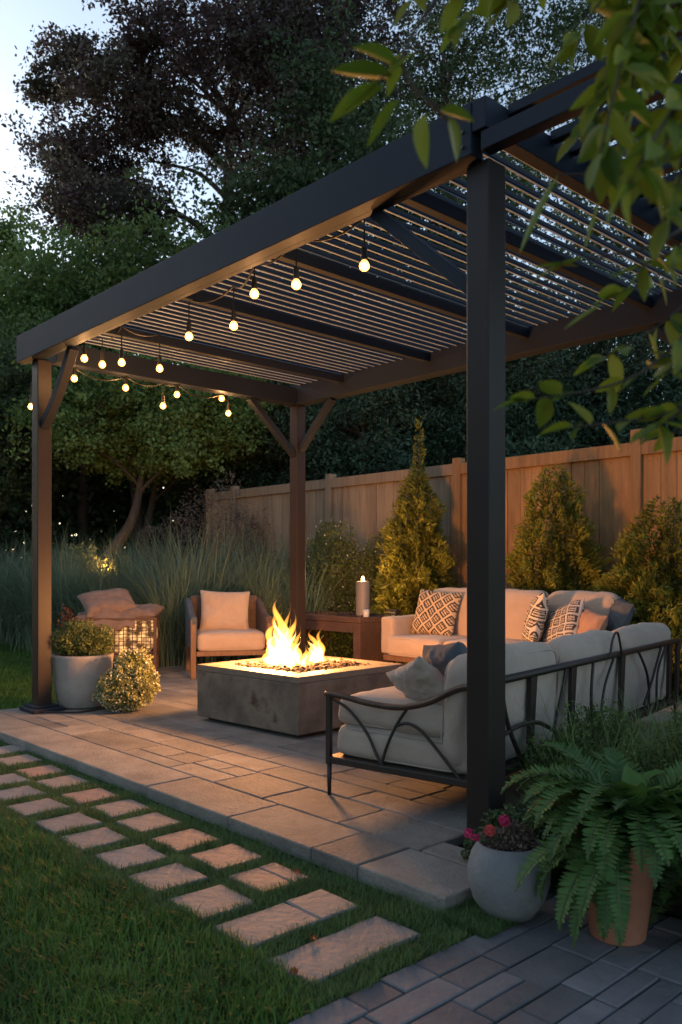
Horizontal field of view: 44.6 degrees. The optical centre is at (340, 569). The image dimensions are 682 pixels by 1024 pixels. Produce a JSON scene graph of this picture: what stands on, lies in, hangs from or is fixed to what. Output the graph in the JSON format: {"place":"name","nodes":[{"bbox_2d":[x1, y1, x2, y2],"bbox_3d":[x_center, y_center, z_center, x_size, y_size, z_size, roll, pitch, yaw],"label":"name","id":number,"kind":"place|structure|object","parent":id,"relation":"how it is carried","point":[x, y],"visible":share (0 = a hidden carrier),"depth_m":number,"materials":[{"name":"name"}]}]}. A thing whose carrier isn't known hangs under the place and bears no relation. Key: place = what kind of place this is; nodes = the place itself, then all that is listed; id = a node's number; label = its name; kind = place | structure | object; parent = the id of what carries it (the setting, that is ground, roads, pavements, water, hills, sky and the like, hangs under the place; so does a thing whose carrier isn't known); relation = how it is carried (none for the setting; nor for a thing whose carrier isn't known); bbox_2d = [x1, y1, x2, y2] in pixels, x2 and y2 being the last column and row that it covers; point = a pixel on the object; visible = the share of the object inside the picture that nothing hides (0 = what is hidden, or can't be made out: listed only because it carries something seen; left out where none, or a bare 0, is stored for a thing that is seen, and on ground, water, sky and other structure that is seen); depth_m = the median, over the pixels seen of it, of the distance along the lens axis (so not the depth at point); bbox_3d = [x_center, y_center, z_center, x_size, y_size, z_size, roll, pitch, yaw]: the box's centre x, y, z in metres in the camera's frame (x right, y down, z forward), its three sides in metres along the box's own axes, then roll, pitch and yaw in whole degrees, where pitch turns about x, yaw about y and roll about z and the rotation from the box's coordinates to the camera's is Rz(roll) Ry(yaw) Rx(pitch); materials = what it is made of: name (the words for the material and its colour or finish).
{"place":"outdoors","nodes":[
{"label":"outdoors","id":0,"kind":"place"},
{"bbox_2d":[0,643,217,709],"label":"side lawn grass","id":1,"kind":"structure","parent":0,"point":[16,689],"depth_m":8.70,"materials":[{"name":"plant"}]},
{"bbox_2d":[0,675,469,1023],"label":"lawn","id":2,"kind":"structure","parent":0,"point":[146,985],"depth_m":2.44,"materials":[{"name":"plant"}]},
{"bbox_2d":[0,745,26,756],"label":"stepping stone","id":3,"kind":"object","parent":2,"relation":"on","point":[6,749],"visible":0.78,"depth_m":5.32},
{"bbox_2d":[0,773,29,785],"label":"stepping stone","id":4,"kind":"object","parent":2,"relation":"on","point":[9,778],"visible":0.7,"depth_m":4.58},
{"bbox_2d":[0,754,42,768],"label":"stepping stone","id":5,"kind":"object","parent":2,"relation":"on","point":[20,758],"visible":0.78,"depth_m":5.04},
{"bbox_2d":[0,785,45,800],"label":"stepping stone","id":6,"kind":"object","parent":2,"relation":"on","point":[9,792],"visible":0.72,"depth_m":4.30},
{"bbox_2d":[7,798,69,817],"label":"stepping stone","id":7,"kind":"object","parent":2,"relation":"on","point":[32,807],"visible":0.66,"depth_m":4.03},
{"bbox_2d":[16,765,64,778],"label":"stepping stone","id":8,"kind":"object","parent":2,"relation":"on","point":[41,770],"visible":0.56,"depth_m":4.77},
{"bbox_2d":[36,775,89,788],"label":"stepping stone","id":9,"kind":"object","parent":2,"relation":"on","point":[60,780],"visible":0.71,"depth_m":4.52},
{"bbox_2d":[34,812,102,835],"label":"stepping stone","id":10,"kind":"object","parent":2,"relation":"on","point":[61,822],"visible":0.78,"depth_m":3.78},
{"bbox_2d":[55,542,123,581],"bbox_3d":[-4.136,0.323,13.581,1.379,1.562,0.915,0,0,0],"label":"bush","id":11,"kind":"object","parent":2,"relation":"on","point":[76,554],"visible":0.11,"depth_m":13.52,"materials":[{"name":"green plant"}]},
{"bbox_2d":[62,788,119,804],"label":"stepping stone","id":12,"kind":"object","parent":2,"relation":"on","point":[95,794],"visible":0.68,"depth_m":4.24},
{"bbox_2d":[59,827,128,851],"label":"stepping stone","id":13,"kind":"object","parent":2,"relation":"on","point":[105,835],"visible":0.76,"depth_m":3.57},
{"bbox_2d":[91,799,149,819],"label":"stepping stone","id":14,"kind":"object","parent":2,"relation":"on","point":[121,807],"visible":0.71,"depth_m":4.03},
{"bbox_2d":[93,844,169,871],"bbox_3d":[-0.845,1.166,3.351,0.226,0.030,0.226,0,0,-41],"label":"stepping stone","id":15,"kind":"object","parent":2,"relation":"on","point":[126,856],"visible":0.71,"depth_m":3.34,"materials":[{"name":"stone"}]},
{"bbox_2d":[116,812,181,833],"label":"stepping stone","id":16,"kind":"object","parent":2,"relation":"on","point":[147,821],"visible":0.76,"depth_m":3.80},
{"bbox_2d":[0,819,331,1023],"bbox_3d":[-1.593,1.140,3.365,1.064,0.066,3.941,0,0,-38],"label":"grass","id":17,"kind":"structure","parent":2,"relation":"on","point":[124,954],"depth_m":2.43,"materials":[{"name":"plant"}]},
{"bbox_2d":[129,862,207,892],"bbox_3d":[-0.653,1.167,3.126,0.229,0.031,0.221,0,0,-44],"label":"stepping stone","id":18,"kind":"object","parent":2,"relation":"on","point":[171,874],"visible":0.73,"depth_m":3.12,"materials":[{"name":"stone"}]},
{"bbox_2d":[123,554,220,666],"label":"ornamental grass","id":19,"kind":"object","parent":2,"relation":"on","point":[168,653],"depth_m":9.57,"materials":[{"name":"plant"}]},
{"bbox_2d":[126,552,237,661],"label":"ornamental grass","id":20,"kind":"object","parent":2,"relation":"on","point":[194,587],"depth_m":9.83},
{"bbox_2d":[150,828,220,852],"bbox_3d":[-0.665,1.167,3.565,0.222,0.029,0.224,0,0,-44],"label":"stepping stone","id":21,"kind":"object","parent":2,"relation":"on","point":[179,839],"visible":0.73,"depth_m":3.57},
{"bbox_2d":[166,884,255,921],"bbox_3d":[-0.452,1.166,2.899,0.224,0.031,0.230,0,0,-42],"label":"stepping stone","id":22,"kind":"object","parent":2,"relation":"on","point":[214,898],"visible":0.68,"depth_m":2.90,"materials":[{"name":"stone"}]},
{"bbox_2d":[190,844,262,872],"bbox_3d":[-0.463,1.166,3.350,0.222,0.031,0.226,0,0,-41],"label":"stepping stone","id":23,"kind":"object","parent":2,"relation":"on","point":[229,854],"visible":0.71,"depth_m":3.34,"materials":[{"name":"stone"}]},
{"bbox_2d":[0,740,536,1015],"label":"path grass","id":24,"kind":"structure","parent":2,"relation":"on","point":[470,918],"depth_m":2.98,"materials":[{"name":"plant"}]},
{"bbox_2d":[228,862,309,891],"bbox_3d":[-0.271,1.165,3.124,0.222,0.030,0.227,0,0,-42],"label":"stepping stone","id":25,"kind":"object","parent":2,"relation":"on","point":[272,873],"visible":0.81,"depth_m":3.12,"materials":[{"name":"stone"}]},
{"bbox_2d":[213,889,358,949],"bbox_3d":[-0.178,1.162,2.765,0.467,0.032,0.202,0,0,-42],"label":"stepping stone","id":26,"kind":"object","parent":2,"relation":"on","point":[290,913],"visible":0.83,"depth_m":2.75,"materials":[{"name":"stone"}]},
{"bbox_2d":[266,916,420,986],"bbox_3d":[0.018,1.168,2.553,0.474,0.028,0.201,0,0,-43],"label":"stepping stone","id":27,"kind":"object","parent":2,"relation":"on","point":[326,953],"visible":0.73,"depth_m":2.54,"materials":[{"name":"stone"}]},
{"bbox_2d":[227,555,327,658],"bbox_3d":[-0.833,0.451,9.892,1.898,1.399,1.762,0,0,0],"label":"fire pit flames","id":28,"kind":"structure","parent":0,"point":[277,642],"depth_m":9.84,"materials":[{"name":"yellow"}]},
{"bbox_2d":[240,556,366,655],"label":"ornamental grass","id":29,"kind":"object","parent":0,"point":[311,608],"depth_m":9.79,"materials":[{"name":"plant"}]},
{"bbox_2d":[0,661,681,913],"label":"patio","id":30,"kind":"structure","parent":0,"point":[168,746],"depth_m":4.23,"materials":[{"name":"stone"}]},
{"bbox_2d":[52,653,113,708],"bbox_3d":[-2.086,0.887,6.719,0.481,0.425,0.481,0,0,0],"label":"stone pot","id":31,"kind":"object","parent":30,"relation":"on","point":[75,678],"visible":0.77,"depth_m":6.52,"materials":[{"name":"stone"}]},
{"bbox_2d":[57,605,77,651],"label":"red leaf plant","id":32,"kind":"object","parent":31,"relation":"in","point":[67,614],"visible":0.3,"depth_m":8.58,"materials":[{"name":"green plant"}]},
{"bbox_2d":[52,619,117,655],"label":"boxwood plant","id":33,"kind":"object","parent":31,"relation":"on","point":[93,643],"visible":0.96,"depth_m":6.61,"materials":[{"name":"green plant"}]},
{"bbox_2d":[76,615,158,671],"bbox_3d":[-2.387,0.800,8.940,0.815,0.600,0.585,0,0,-10],"label":"wire basket table","id":34,"kind":"object","parent":30,"relation":"on","point":[154,651],"visible":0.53,"depth_m":8.71,"materials":[{"name":"metal"}]},
{"bbox_2d":[75,609,135,629],"bbox_3d":[-2.499,0.510,8.906,0.618,0.235,0.643,0,0,-10],"label":"throw blanket","id":35,"kind":"object","parent":34,"relation":"on","point":[109,613],"visible":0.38,"depth_m":8.65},
{"bbox_2d":[77,588,136,617],"bbox_3d":[-2.491,0.360,8.896,0.560,0.218,0.460,-6,31,-28],"label":"throw pillow","id":36,"kind":"object","parent":34,"relation":"on","point":[94,603],"visible":0.81,"depth_m":8.79,"materials":[{"name":"fabric"}]},
{"bbox_2d":[95,621,152,651],"bbox_3d":[-2.347,0.712,8.946,0.737,0.346,0.460,0,0,0],"label":"lantern","id":37,"kind":"object","parent":34,"relation":"on","point":[134,639],"visible":0.25,"depth_m":8.75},
{"bbox_2d":[122,603,163,617],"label":"throw pillow","id":38,"kind":"object","parent":34,"relation":"on","point":[149,610],"visible":0.74,"depth_m":8.78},
{"bbox_2d":[91,646,160,713],"bbox_3d":[-1.662,0.855,6.457,0.517,0.527,0.415,0,0,0],"label":"flowering shrub","id":39,"kind":"object","parent":30,"relation":"on","point":[136,680],"visible":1,"depth_m":6.38,"materials":[{"name":"yellow plant"}]},
{"bbox_2d":[185,595,272,678],"bbox_3d":[-1.211,0.690,8.876,0.840,0.820,0.873,0,0,-14],"label":"armchair","id":40,"kind":"object","parent":30,"relation":"on","point":[256,638],"visible":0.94,"depth_m":8.53,"materials":[{"name":"fabric"}]},
{"bbox_2d":[199,590,249,630],"bbox_3d":[-1.239,0.445,8.864,0.530,0.460,0.215,2,-14,-11],"label":"throw pillow","id":41,"kind":"object","parent":40,"relation":"on","point":[223,610],"visible":0.92,"depth_m":8.78,"materials":[{"name":"beige fabric"}]},
{"bbox_2d":[197,654,403,737],"bbox_3d":[-0.297,0.885,6.118,1.080,0.430,1.070,0,0,44],"label":"fire pit","id":42,"kind":"object","parent":30,"relation":"on","point":[283,695],"visible":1,"depth_m":5.72,"materials":[{"name":"concrete"}]},
{"bbox_2d":[305,611,391,662],"bbox_3d":[-0.009,0.786,9.341,0.500,0.627,1.150,0,0,-43],"label":"console table","id":43,"kind":"object","parent":30,"relation":"on","point":[366,632],"visible":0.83,"depth_m":8.95,"materials":[{"name":"wood"}]},
{"bbox_2d":[356,577,369,616],"bbox_3d":[0.237,0.285,9.003,0.150,0.430,0.150,0,0,0],"label":"candle","id":44,"kind":"object","parent":43,"relation":"on","point":[362,594],"visible":0.97,"depth_m":8.94,"materials":[{"name":"wax"}]},
{"bbox_2d":[17,27,681,849],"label":"pergola","id":45,"kind":"object","parent":30,"relation":"on","point":[315,351],"visible":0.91,"depth_m":4.95,"materials":[{"name":"metal"}]},
{"bbox_2d":[82,325,161,370],"bbox_3d":[-1.660,-1.645,6.236,0.584,0.300,0.296,0,0,12],"label":"string light","id":46,"kind":"object","parent":45,"relation":"hanging from","point":[121,357],"visible":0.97,"depth_m":6.25,"materials":[{"name":"glass"}]},
{"bbox_2d":[72,368,229,414],"bbox_3d":[-1.574,-1.554,7.307,0.179,0.282,1.672,0,0,42],"label":"string light","id":47,"kind":"object","parent":45,"relation":"hanging from","point":[177,386],"visible":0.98,"depth_m":7.29,"materials":[{"name":"glass"}]},
{"bbox_2d":[186,218,367,338],"bbox_3d":[-0.447,-1.624,4.766,0.180,0.281,1.716,0,0,-38],"label":"string light","id":48,"kind":"object","parent":45,"relation":"hanging from","point":[364,258],"visible":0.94,"depth_m":4.63,"materials":[{"name":"glass"}]},
{"bbox_2d":[381,587,619,663],"bbox_3d":[1.435,0.639,7.825,0.946,0.922,2.332,0,0,-43],"label":"garden sofa","id":49,"kind":"object","parent":30,"relation":"on","point":[400,643],"visible":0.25,"depth_m":7.87,"materials":[{"name":"beige fabric"}]},
{"bbox_2d":[410,589,461,635],"bbox_3d":[0.952,0.434,8.351,0.500,0.480,0.184,5,-15,40],"label":"throw pillow","id":50,"kind":"object","parent":49,"relation":"on","point":[435,613],"visible":0.97,"depth_m":8.26,"materials":[{"name":"fabric"}]},
{"bbox_2d":[522,592,548,641],"bbox_3d":[1.734,0.455,7.428,0.173,0.460,0.440,14,-12,9],"label":"throw pillow","id":51,"kind":"object","parent":49,"relation":"on","point":[535,619],"visible":0.92,"depth_m":7.25,"materials":[{"name":"fabric"}]},
{"bbox_2d":[543,599,584,642],"bbox_3d":[1.934,0.485,7.215,0.177,0.420,0.440,27,-27,-13],"label":"throw pillow","id":52,"kind":"object","parent":49,"relation":"on","point":[563,620],"visible":0.77,"depth_m":7.11,"materials":[{"name":"fabric"}]},
{"bbox_2d":[577,607,607,633],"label":"throw pillow","id":53,"kind":"object","parent":49,"relation":"on","point":[589,619],"visible":0.53,"depth_m":6.88,"materials":[{"name":"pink fabric"}]},
{"bbox_2d":[606,596,634,630],"bbox_3d":[2.368,0.400,7.101,0.172,0.320,0.360,24,9,-3],"label":"throw pillow","id":54,"kind":"object","parent":49,"relation":"on","point":[622,611],"visible":0.74,"depth_m":6.96,"materials":[{"name":"fabric"}]},
{"bbox_2d":[324,622,680,794],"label":"outdoor sofa","id":55,"kind":"object","parent":30,"relation":"on","point":[393,730],"visible":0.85,"depth_m":4.05,"materials":[{"name":"fabric"}]},
{"bbox_2d":[386,656,443,704],"bbox_3d":[0.388,0.551,3.903,0.114,0.300,0.330,-46,4,-32],"label":"throw pillow","id":56,"kind":"object","parent":55,"relation":"on","point":[418,678],"visible":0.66,"depth_m":3.81,"materials":[{"name":"grey fabric"}]},
{"bbox_2d":[422,641,466,675],"bbox_3d":[0.542,0.500,3.937,0.165,0.340,0.360,-26,2,-22],"label":"throw pillow","id":57,"kind":"object","parent":55,"relation":"on","point":[439,657],"visible":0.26,"depth_m":3.86,"materials":[{"name":"fabric"}]},
{"bbox_2d":[0,0,681,549],"label":"sky","id":58,"kind":"structure","parent":0,"point":[17,17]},
{"bbox_2d":[78,773,681,919],"bbox_3d":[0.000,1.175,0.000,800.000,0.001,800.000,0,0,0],"label":"ground","id":59,"kind":"structure","parent":0,"point":[551,893],"depth_m":3.01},
{"bbox_2d":[0,191,51,541],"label":"leafy tree","id":60,"kind":"object","parent":59,"relation":"on","point":[10,225],"visible":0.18,"depth_m":19.42,"materials":[{"name":"green plant"}]},
{"bbox_2d":[0,308,97,561],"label":"garden tree","id":61,"kind":"object","parent":59,"relation":"on","point":[12,473],"visible":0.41,"depth_m":14.54,"materials":[{"name":"green plant"}]},
{"bbox_2d":[0,220,182,558],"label":"leafy tree","id":62,"kind":"object","parent":59,"relation":"on","point":[40,279],"visible":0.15,"depth_m":17.35,"materials":[{"name":"green plant"}]},
{"bbox_2d":[0,345,280,566],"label":"garden tree","id":63,"kind":"object","parent":59,"relation":"on","point":[139,429],"visible":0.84,"depth_m":13.46,"materials":[{"name":"green plant"}]},
{"bbox_2d":[23,158,269,562],"bbox_3d":[-3.782,-3.050,17.251,5.529,8.656,5.057,0,0,0],"label":"leafy tree","id":64,"kind":"object","parent":59,"relation":"on","point":[119,270],"visible":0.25,"depth_m":16.11,"materials":[{"name":"green plant"}]},
{"bbox_2d":[0,509,341,664],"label":"tall grass","id":65,"kind":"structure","parent":59,"relation":"on","point":[70,584],"depth_m":11.02,"materials":[{"name":"plant"}]},
{"bbox_2d":[87,348,311,558],"bbox_3d":[-2.708,-1.614,16.229,4.899,5.782,4.380,0,0,0],"label":"garden tree","id":66,"kind":"object","parent":59,"relation":"on","point":[154,497],"visible":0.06,"depth_m":15.95,"materials":[{"name":"green plant"}]},
{"bbox_2d":[142,368,270,570],"bbox_3d":[-2.425,-1.901,17.616,3.375,6.382,3.494,0,0,23],"label":"dark conifer","id":67,"kind":"object","parent":59,"relation":"on","point":[174,492],"visible":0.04,"depth_m":17.10,"materials":[{"name":"green plant"}]},
{"bbox_2d":[0,0,457,278],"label":"copper beech","id":68,"kind":"object","parent":59,"relation":"on","point":[82,191],"visible":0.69,"depth_m":19.91,"materials":[{"name":"brown plant"}]},
{"bbox_2d":[1,359,506,573],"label":"undergrowth","id":69,"kind":"object","parent":59,"relation":"on","point":[102,498],"visible":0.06,"depth_m":18.75,"materials":[{"name":"green plant"}]},
{"bbox_2d":[185,265,357,547],"bbox_3d":[-0.987,-2.149,15.594,3.338,6.840,3.464,0,0,21],"label":"dark conifer","id":70,"kind":"object","parent":59,"relation":"on","point":[281,461],"visible":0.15,"depth_m":15.19,"materials":[{"name":"green plant"}]},
{"bbox_2d":[305,630,352,658],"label":"bush","id":71,"kind":"object","parent":59,"relation":"on","point":[341,642],"visible":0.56,"depth_m":9.65,"materials":[{"name":"green plant"}]},
{"bbox_2d":[6,255,663,556],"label":"woodland","id":72,"kind":"object","parent":59,"relation":"on","point":[464,383],"visible":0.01,"depth_m":27.57,"materials":[{"name":"green plant"}]},
{"bbox_2d":[170,0,545,472],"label":"dark tree","id":73,"kind":"object","parent":59,"relation":"on","point":[281,187],"visible":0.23,"depth_m":17.96,"materials":[{"name":"green plant"}]},
{"bbox_2d":[275,283,457,480],"bbox_3d":[0.140,-1.826,14.215,3.661,6.214,3.754,0,0,0],"label":"dark conifer","id":74,"kind":"object","parent":59,"relation":"on","point":[361,454],"visible":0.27,"depth_m":13.57,"materials":[{"name":"green plant"}]},
{"bbox_2d":[342,269,466,470],"bbox_3d":[1.431,-2.220,15.124,3.578,7.020,3.570,0,0,0],"label":"dark conifer","id":75,"kind":"object","parent":59,"relation":"on","point":[441,398],"visible":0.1,"depth_m":14.52,"materials":[{"name":"green plant"}]},
{"bbox_2d":[320,0,622,383],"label":"birch","id":76,"kind":"object","parent":59,"relation":"on","point":[456,59],"visible":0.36,"depth_m":22.95,"materials":[{"name":"green plant"}]},
{"bbox_2d":[328,652,681,916],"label":"planting bed","id":77,"kind":"object","parent":59,"relation":"on","point":[676,909],"depth_m":2.86,"materials":[{"name":"soil"}]},
{"bbox_2d":[134,467,306,581],"bbox_3d":[-1.507,-0.226,12.697,3.677,2.667,1.440,0,0,8],"label":"dark shrub","id":78,"kind":"object","parent":77,"relation":"on","point":[218,526],"visible":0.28,"depth_m":12.63,"materials":[{"name":"green plant"}]},
{"bbox_2d":[271,527,351,646],"bbox_3d":[-0.578,0.309,10.960,1.487,1.769,0.933,0,0,0],"label":"flowering bush","id":79,"kind":"object","parent":77,"relation":"on","point":[306,568],"visible":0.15,"depth_m":10.85,"materials":[{"name":"green plant"}]},
{"bbox_2d":[305,518,404,656],"bbox_3d":[0.254,0.305,10.303,1.506,1.915,0.934,0,0,18],"label":"flowering bush","id":80,"kind":"object","parent":77,"relation":"on","point":[368,561],"visible":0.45,"depth_m":10.23,"materials":[{"name":"green plant"}]},
{"bbox_2d":[370,467,460,664],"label":"arborvitae","id":81,"kind":"object","parent":77,"relation":"on","point":[393,571],"visible":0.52,"depth_m":9.44,"materials":[{"name":"green plant"}]},
{"bbox_2d":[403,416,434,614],"bbox_3d":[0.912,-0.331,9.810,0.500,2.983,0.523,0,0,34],"label":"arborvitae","id":82,"kind":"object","parent":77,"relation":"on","point":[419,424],"visible":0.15,"depth_m":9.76,"materials":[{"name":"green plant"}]},
{"bbox_2d":[206,429,681,674],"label":"wooden fence","id":83,"kind":"object","parent":77,"relation":"on","point":[625,483],"visible":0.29,"depth_m":9.89,"materials":[{"name":"brown wood"}]},
{"bbox_2d":[329,0,681,464],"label":"overhanging tree","id":84,"kind":"object","parent":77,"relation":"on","point":[639,36],"visible":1,"depth_m":1.20,"materials":[{"name":"green plant"}]},
{"bbox_2d":[505,462,615,594],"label":"arborvitae","id":85,"kind":"object","parent":77,"relation":"on","point":[521,573],"visible":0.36,"depth_m":8.19,"materials":[{"name":"green plant"}]},
{"bbox_2d":[545,838,578,906],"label":"bed fern","id":86,"kind":"object","parent":77,"relation":"on","point":[559,868],"visible":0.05,"depth_m":3.07,"materials":[{"name":"green plant"}]},
{"bbox_2d":[520,699,641,799],"bbox_3d":[1.149,0.925,3.875,0.637,0.634,0.404,0,0,-43],"label":"ground shrub","id":87,"kind":"object","parent":77,"relation":"on","point":[591,715],"visible":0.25,"depth_m":3.88,"materials":[{"name":"green plant"}]},
{"bbox_2d":[505,674,674,791],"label":"ornamental grass","id":88,"kind":"object","parent":77,"relation":"on","point":[568,741],"depth_m":3.72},
{"bbox_2d":[514,672,681,790],"bbox_3d":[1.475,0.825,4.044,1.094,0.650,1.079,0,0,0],"label":"ornamental grass","id":89,"kind":"object","parent":77,"relation":"on","point":[652,733],"depth_m":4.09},
{"bbox_2d":[555,732,673,820],"bbox_3d":[1.157,0.958,3.474,0.684,0.515,0.458,0,0,-23],"label":"ground shrub","id":90,"kind":"object","parent":77,"relation":"on","point":[644,760],"visible":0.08,"depth_m":3.54,"materials":[{"name":"green plant"}]},
{"bbox_2d":[591,494,681,701],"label":"arborvitae","id":91,"kind":"object","parent":77,"relation":"on","point":[631,568],"visible":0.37,"depth_m":7.28,"materials":[{"name":"green plant"}]},
{"bbox_2d":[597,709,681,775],"bbox_3d":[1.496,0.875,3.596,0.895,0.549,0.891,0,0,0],"label":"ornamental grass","id":92,"kind":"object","parent":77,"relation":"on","point":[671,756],"depth_m":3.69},
{"bbox_2d":[639,709,681,778],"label":"ground shrub","id":93,"kind":"object","parent":77,"relation":"on","point":[677,749],"visible":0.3,"depth_m":3.57,"materials":[{"name":"green plant"}]},
{"bbox_2d":[647,860,681,934],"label":"bed fern","id":94,"kind":"object","parent":77,"relation":"on","point":[671,880],"visible":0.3,"depth_m":2.71,"materials":[{"name":"green plant"}]},
{"bbox_2d":[425,280,629,462],"bbox_3d":[2.982,-1.771,13.500,3.505,6.088,3.222,0,0,0],"label":"dark conifer","id":95,"kind":"object","parent":59,"relation":"on","point":[530,374],"visible":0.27,"depth_m":13.12,"materials":[{"name":"green plant"}]},
{"bbox_2d":[498,0,681,405],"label":"birch","id":96,"kind":"object","parent":59,"relation":"on","point":[561,28],"visible":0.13,"depth_m":22.49,"materials":[{"name":"green plant"}]},
{"bbox_2d":[542,242,663,451],"bbox_3d":[4.741,-2.181,14.493,3.615,6.937,3.711,0,0,0],"label":"dark conifer","id":97,"kind":"object","parent":59,"relation":"on","point":[599,347],"visible":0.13,"depth_m":14.10,"materials":[{"name":"green plant"}]},
{"bbox_2d":[571,268,681,444],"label":"dark conifer","id":98,"kind":"object","parent":59,"relation":"on","point":[670,388],"visible":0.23,"depth_m":12.83,"materials":[{"name":"green plant"}]},
{"bbox_2d":[288,894,681,1023],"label":"brick paving","id":99,"kind":"structure","parent":0,"point":[538,968],"depth_m":2.33,"materials":[{"name":"brick"}]},
{"bbox_2d":[467,835,550,922],"bbox_3d":[0.565,1.036,2.800,0.276,0.240,0.276,0,0,0],"label":"round pot","id":100,"kind":"object","parent":99,"relation":"on","point":[491,876],"visible":0.7,"depth_m":2.69,"materials":[{"name":"grey stone"}]},
{"bbox_2d":[479,818,538,851],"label":"flowering plant","id":101,"kind":"object","parent":100,"relation":"in","point":[516,838],"visible":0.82,"depth_m":2.77,"materials":[{"name":"brown plant"}]},
{"bbox_2d":[461,787,574,862],"bbox_3d":[0.680,1.000,3.188,0.479,0.362,0.222,0,0,-10],"label":"flowering plant","id":102,"kind":"object","parent":100,"relation":"in","point":[518,815],"visible":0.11,"depth_m":3.15,"materials":[{"name":"green plant"}]},
{"bbox_2d":[575,826,657,946],"bbox_3d":[0.875,0.996,2.630,0.260,0.320,0.260,0,0,0],"label":"terracotta pot","id":103,"kind":"object","parent":99,"relation":"on","point":[641,891],"visible":0.29,"depth_m":2.54,"materials":[{"name":"ceramic"}]},
{"bbox_2d":[500,740,681,947],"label":"potted fern","id":104,"kind":"object","parent":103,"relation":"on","point":[601,874],"visible":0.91,"depth_m":2.49,"materials":[{"name":"green plant"}]},
{"bbox_2d":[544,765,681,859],"bbox_3d":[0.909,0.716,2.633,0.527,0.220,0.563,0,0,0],"label":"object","id":105,"kind":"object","parent":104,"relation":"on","point":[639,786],"visible":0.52,"depth_m":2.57,"materials":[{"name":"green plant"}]},
{"bbox_2d":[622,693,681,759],"bbox_3d":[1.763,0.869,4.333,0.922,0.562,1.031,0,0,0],"label":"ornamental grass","id":106,"kind":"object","parent":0,"point":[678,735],"depth_m":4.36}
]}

